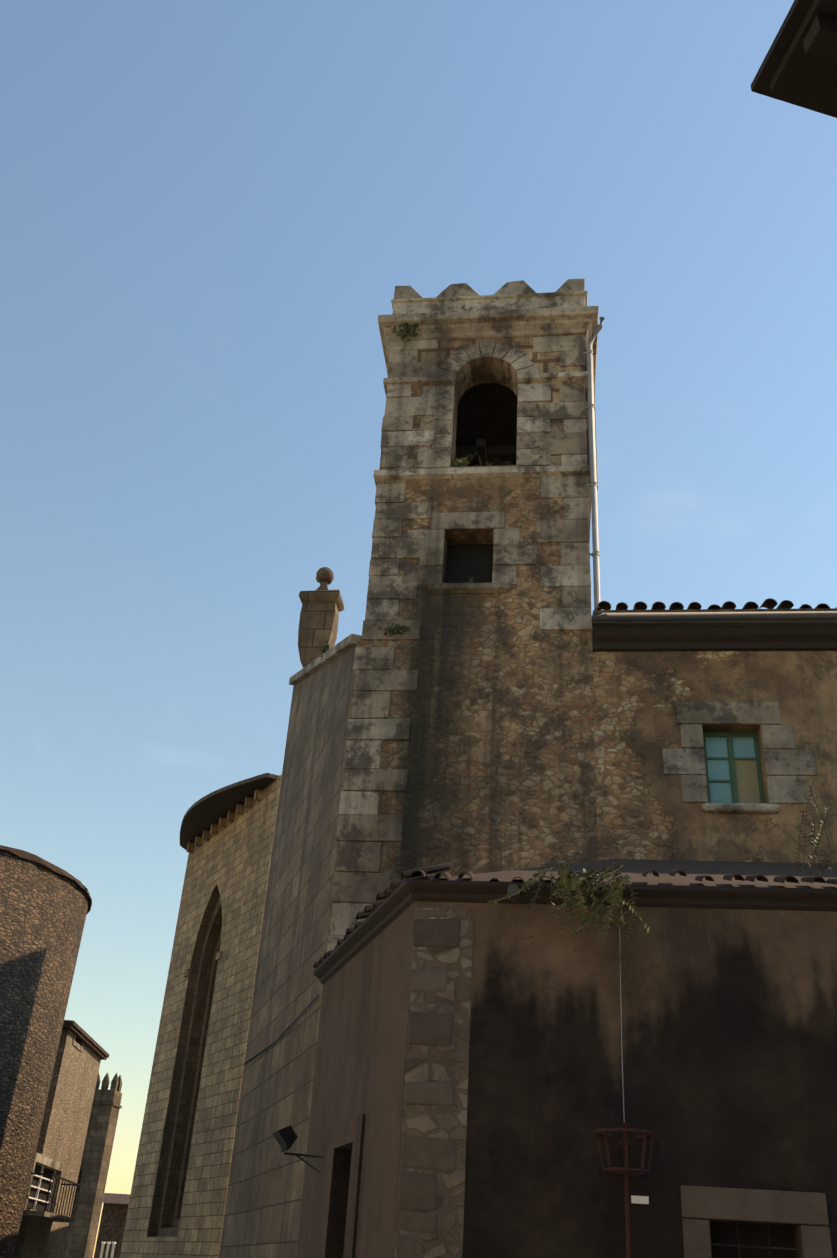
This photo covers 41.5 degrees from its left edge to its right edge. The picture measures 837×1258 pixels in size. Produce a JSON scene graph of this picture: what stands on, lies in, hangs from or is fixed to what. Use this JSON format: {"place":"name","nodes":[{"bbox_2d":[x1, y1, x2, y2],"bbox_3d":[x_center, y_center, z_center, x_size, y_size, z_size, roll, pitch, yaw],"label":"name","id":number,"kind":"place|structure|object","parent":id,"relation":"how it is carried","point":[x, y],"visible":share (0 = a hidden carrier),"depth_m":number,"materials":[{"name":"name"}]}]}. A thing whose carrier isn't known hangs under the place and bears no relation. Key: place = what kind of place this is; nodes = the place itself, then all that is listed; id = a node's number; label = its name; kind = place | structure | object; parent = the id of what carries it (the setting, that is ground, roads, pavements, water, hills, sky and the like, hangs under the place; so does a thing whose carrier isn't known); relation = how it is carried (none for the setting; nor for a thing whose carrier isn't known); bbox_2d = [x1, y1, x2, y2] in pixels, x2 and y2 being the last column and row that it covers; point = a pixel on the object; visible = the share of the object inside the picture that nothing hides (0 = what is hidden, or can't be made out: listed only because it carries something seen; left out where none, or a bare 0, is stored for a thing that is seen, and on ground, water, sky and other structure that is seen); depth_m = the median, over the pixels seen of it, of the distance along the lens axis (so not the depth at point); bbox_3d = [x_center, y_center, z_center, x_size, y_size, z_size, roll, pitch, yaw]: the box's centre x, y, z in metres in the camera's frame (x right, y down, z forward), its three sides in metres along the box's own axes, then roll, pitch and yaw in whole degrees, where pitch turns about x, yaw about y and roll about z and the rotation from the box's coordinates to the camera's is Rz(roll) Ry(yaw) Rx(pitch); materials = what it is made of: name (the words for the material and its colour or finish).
{"place":"outdoors","nodes":[
{"label":"outdoors","id":0,"kind":"place"},
{"bbox_2d":[75,1169,81,1192],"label":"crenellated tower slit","id":1,"kind":"object","parent":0,"point":[79,1177],"visible":0.43,"depth_m":68.89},
{"bbox_2d":[219,640,597,1257],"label":"wall","id":2,"kind":"structure","parent":0,"point":[494,754],"depth_m":15.25,"materials":[{"name":"grey stone"}]},
{"bbox_2d":[289,634,361,684],"bbox_3d":[-1.592,0.624,19.129,0.400,2.252,5.700,12,-32,-13],"label":"coping","id":3,"kind":"object","parent":2,"relation":"on","point":[341,647],"visible":0.42,"depth_m":18.11,"materials":[{"name":"grey stone"}]},
{"bbox_2d":[0,0,836,1257],"label":"sky","id":4,"kind":"structure","parent":0,"point":[287,165],"materials":[{"name":"blue"}]},
{"bbox_2d":[20,282,833,993],"bbox_3d":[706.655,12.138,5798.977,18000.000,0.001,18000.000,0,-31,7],"label":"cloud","id":5,"kind":"structure","parent":0,"point":[606,532],"depth_m":4938.11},
{"bbox_2d":[592,646,836,862],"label":"building","id":6,"kind":"structure","parent":0,"point":[644,812],"depth_m":14.78,"materials":[{"name":"beige stone"}]},
{"bbox_2d":[592,625,836,651],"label":"roof eave","id":7,"kind":"object","parent":6,"relation":"attached to","point":[718,638],"visible":0.86,"depth_m":15.45,"materials":[{"name":"brown wood"}]},
{"bbox_2d":[592,598,836,626],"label":"roof tiles","id":8,"kind":"object","parent":6,"relation":"on","point":[769,604],"visible":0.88,"depth_m":15.66,"materials":[{"name":"brown ceramic"}]},
{"bbox_2d":[593,611,836,622],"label":"gutter","id":9,"kind":"object","parent":8,"relation":"attached to","point":[761,616],"visible":1,"depth_m":15.36,"materials":[{"name":"grey metal"}]},
{"bbox_2d":[662,702,817,813],"bbox_3d":[4.248,1.758,14.752,1.968,1.606,0.442,0,-31,7],"label":"window stone","id":10,"kind":"object","parent":6,"relation":"on","point":[788,768],"visible":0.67,"depth_m":14.62,"materials":[{"name":"grey stone"}]},
{"bbox_2d":[703,732,764,802],"bbox_3d":[4.204,1.902,14.805,0.760,1.130,0.080,0,-31,7],"label":"casement window","id":11,"kind":"structure","parent":10,"relation":"attached to","point":[733,767],"depth_m":14.81,"materials":[{"name":"green paint"}]},
{"bbox_2d":[751,0,836,117],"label":"house eaves","id":12,"kind":"object","parent":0,"point":[798,66],"visible":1,"depth_m":4.91,"materials":[{"name":"brown wood"}]},
{"bbox_3d":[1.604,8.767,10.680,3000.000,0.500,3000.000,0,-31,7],"label":"ground","id":13,"kind":"structure","parent":0,"visible":0},
{"bbox_2d":[0,850,88,1257],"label":"round tower","id":14,"kind":"structure","parent":13,"relation":"on","point":[43,912],"depth_m":34.02,"materials":[{"name":"stone"}]},
{"bbox_2d":[0,845,91,913],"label":"roof edge","id":15,"kind":"object","parent":14,"relation":"on","point":[31,857],"visible":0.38,"depth_m":35.40,"materials":[{"name":"stone"}]},
{"bbox_2d":[13,1029,100,1257],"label":"street house","id":16,"kind":"structure","parent":13,"relation":"on","point":[65,1123],"depth_m":39.14,"materials":[{"name":"paint"}]},
{"bbox_2d":[23,1034,83,1222],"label":"street house windows","id":17,"kind":"structure","parent":16,"relation":"attached to","point":[41,1180],"depth_m":37.23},
{"bbox_2d":[62,1020,108,1059],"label":"street house eaves","id":18,"kind":"object","parent":16,"relation":"attached to","point":[88,1040],"visible":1,"depth_m":40.52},
{"bbox_2d":[63,1072,121,1257],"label":"crenellated tower","id":19,"kind":"structure","parent":13,"relation":"on","point":[94,1167],"depth_m":69.38,"materials":[{"name":"grey stone"}]},
{"bbox_2d":[99,1241,115,1257],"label":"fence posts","id":20,"kind":"object","parent":13,"relation":"on","point":[107,1248],"visible":1,"depth_m":74.38,"materials":[{"name":"white metal"}]},
{"bbox_2d":[94,1193,129,1257],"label":"building","id":21,"kind":"structure","parent":13,"relation":"on","point":[113,1218],"depth_m":82.60,"materials":[{"name":"stone"}]},
{"bbox_2d":[120,774,281,1257],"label":"apse","id":22,"kind":"structure","parent":13,"relation":"on","point":[177,1200],"depth_m":53.79,"materials":[{"name":"stone"}]},
{"bbox_2d":[183,789,262,976],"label":"apse corbels","id":23,"kind":"object","parent":22,"relation":"attached to","point":[258,795],"visible":1,"depth_m":59.03,"materials":[{"name":"beige stone"}]},
{"bbox_2d":[180,773,278,850],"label":"roof eave","id":24,"kind":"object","parent":22,"relation":"on","point":[202,814],"depth_m":58.73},
{"bbox_2d":[296,901,836,1257],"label":"annex","id":25,"kind":"object","parent":13,"relation":"on","point":[729,1036],"visible":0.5,"depth_m":9.63,"materials":[{"name":"paint"}]},
{"bbox_2d":[272,1125,322,1173],"bbox_3d":[-1.284,5.567,11.819,0.548,0.432,0.320,12,-32,-13],"label":"floodlight","id":26,"kind":"object","parent":25,"relation":"attached to","point":[285,1137],"visible":1,"depth_m":11.76,"materials":[{"name":"black metal"}]},
{"bbox_2d":[318,1114,365,1257],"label":"door frame","id":27,"kind":"object","parent":25,"relation":"attached to","point":[348,1132],"visible":1,"depth_m":10.89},
{"bbox_2d":[342,1150,351,1257],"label":"door","id":28,"kind":"structure","parent":25,"relation":"in","point":[347,1204],"depth_m":11.18,"materials":[{"name":"brown wood"}]},
{"bbox_2d":[396,910,460,1257],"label":"quoin stones","id":29,"kind":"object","parent":25,"relation":"attached to","point":[417,1190],"depth_m":9.56,"materials":[{"name":"grey stone"}]},
{"bbox_2d":[394,907,473,1257],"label":"corner stonework","id":30,"kind":"object","parent":25,"relation":"attached to","point":[427,1063],"visible":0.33,"depth_m":9.66,"materials":[{"name":"grey stone"}]},
{"bbox_2d":[507,884,519,901],"bbox_3d":[0.889,2.471,10.308,0.110,0.134,0.359,0,-31,7],"label":"eaves pipe stub","id":31,"kind":"object","parent":25,"relation":"attached to","point":[511,888],"visible":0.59,"depth_m":10.17,"materials":[{"name":"grey metal"}]},
{"bbox_2d":[487,862,658,974],"bbox_3d":[1.366,2.493,9.803,1.483,1.032,0.696,0,-31,7],"label":"plant","id":32,"kind":"object","parent":25,"relation":"attached to","point":[613,893],"visible":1,"depth_m":9.93,"materials":[{"name":"green plant"}]},
{"bbox_2d":[313,879,836,984],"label":"roof eave","id":33,"kind":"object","parent":25,"relation":"attached to","point":[394,905],"depth_m":10.32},
{"bbox_2d":[313,859,836,967],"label":"annex roof tiles","id":34,"kind":"object","parent":25,"relation":"on","point":[717,873],"visible":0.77,"depth_m":11.52,"materials":[{"name":"brown ceramic"}]},
{"bbox_2d":[619,918,624,1122],"bbox_3d":[1.770,3.384,9.676,0.025,1.761,0.170,-6,-32,16],"label":"lamp cable","id":35,"kind":"object","parent":25,"relation":"attached to","point":[621,1030],"visible":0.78,"depth_m":9.67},
{"bbox_2d":[594,1123,662,1257],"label":"fire basket","id":36,"kind":"object","parent":25,"relation":"attached to","point":[625,1143],"visible":0.98,"depth_m":8.91,"materials":[{"name":"metal"}]},
{"bbox_2d":[631,1196,648,1203],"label":"sign","id":37,"kind":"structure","parent":25,"relation":"attached to","point":[640,1199],"depth_m":9.01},
{"bbox_2d":[680,1185,832,1257],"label":"window stone","id":38,"kind":"object","parent":25,"relation":"attached to","point":[761,1205],"visible":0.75,"depth_m":8.86,"materials":[{"name":"grey stone"}]},
{"bbox_2d":[710,1222,799,1257],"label":"annex window bars","id":39,"kind":"object","parent":38,"relation":"in","point":[734,1240],"visible":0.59,"depth_m":9.02,"materials":[{"name":"black metal"}]},
{"bbox_2d":[767,777,836,875],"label":"roof weeds","id":40,"kind":"object","parent":25,"relation":"attached to","point":[815,842],"visible":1,"depth_m":10.01,"materials":[{"name":"green plant"}]},
{"bbox_3d":[-1.854,12.632,34.638,13.300,17.000,24.000,0,-31,7],"label":"church","id":41,"kind":"object","parent":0,"visible":0},
{"bbox_2d":[243,995,318,1064],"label":"cable","id":42,"kind":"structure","parent":41,"relation":"attached to","point":[298,1016],"depth_m":15.26,"materials":[{"name":"black metal"}]},
{"bbox_2d":[298,567,343,667],"bbox_3d":[-2.027,-0.159,22.627,0.861,2.586,0.592,0,-31,7],"label":"stone finial","id":43,"kind":"object","parent":41,"relation":"on","point":[322,606],"visible":0.98,"depth_m":22.46,"materials":[{"name":"beige stone"}]},
{"bbox_2d":[327,335,591,951],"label":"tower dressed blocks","id":44,"kind":"structure","parent":41,"relation":"on","point":[370,727],"depth_m":16.79,"materials":[{"name":"grey stone"}]},
{"bbox_2d":[320,323,420,656],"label":"wall weeds","id":45,"kind":"object","parent":44,"relation":"attached to","point":[399,628],"depth_m":19.05,"materials":[{"name":"green plant"}]},
{"bbox_2d":[363,335,591,640],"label":"bell tower","id":46,"kind":"structure","parent":44,"relation":"attached to","point":[487,412],"depth_m":17.23,"materials":[{"name":"stone"}]},
{"bbox_2d":[445,544,492,582],"bbox_3d":[0.798,-0.877,17.118,0.750,1.030,0.047,0,-31,7],"label":"window opening","id":47,"kind":"object","parent":46,"relation":"in","point":[465,563],"visible":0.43,"depth_m":17.18,"materials":[{"name":"black"}]},
{"bbox_2d":[451,450,491,582],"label":"plants","id":48,"kind":"object","parent":46,"relation":"on","point":[461,461],"visible":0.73,"depth_m":17.76,"materials":[{"name":"green plant"}]},
{"bbox_2d":[373,371,590,540],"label":"tower string courses","id":49,"kind":"object","parent":46,"relation":"attached to","point":[480,472],"visible":0.17,"depth_m":17.62,"materials":[{"name":"beige stone"}]},
{"bbox_2d":[455,439,516,465],"bbox_3d":[1.244,-2.505,19.490,1.774,1.700,1.422,-24,-40,38],"label":"bell frame","id":50,"kind":"object","parent":46,"relation":"on","point":[496,455],"visible":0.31,"depth_m":19.76,"materials":[{"name":"brown wood"}]},
{"bbox_2d":[378,279,598,386],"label":"tower cornice","id":51,"kind":"structure","parent":46,"relation":"attached to","point":[521,308],"depth_m":19.21,"materials":[{"name":"beige stone"}]},
{"bbox_2d":[583,317,604,609],"bbox_3d":[2.829,-2.765,17.357,0.400,5.744,0.121,-18,-37,32],"label":"downpipe","id":52,"kind":"object","parent":44,"relation":"attached to","point":[592,485],"visible":0.98,"depth_m":17.20,"materials":[{"name":"metal"}]}
]}

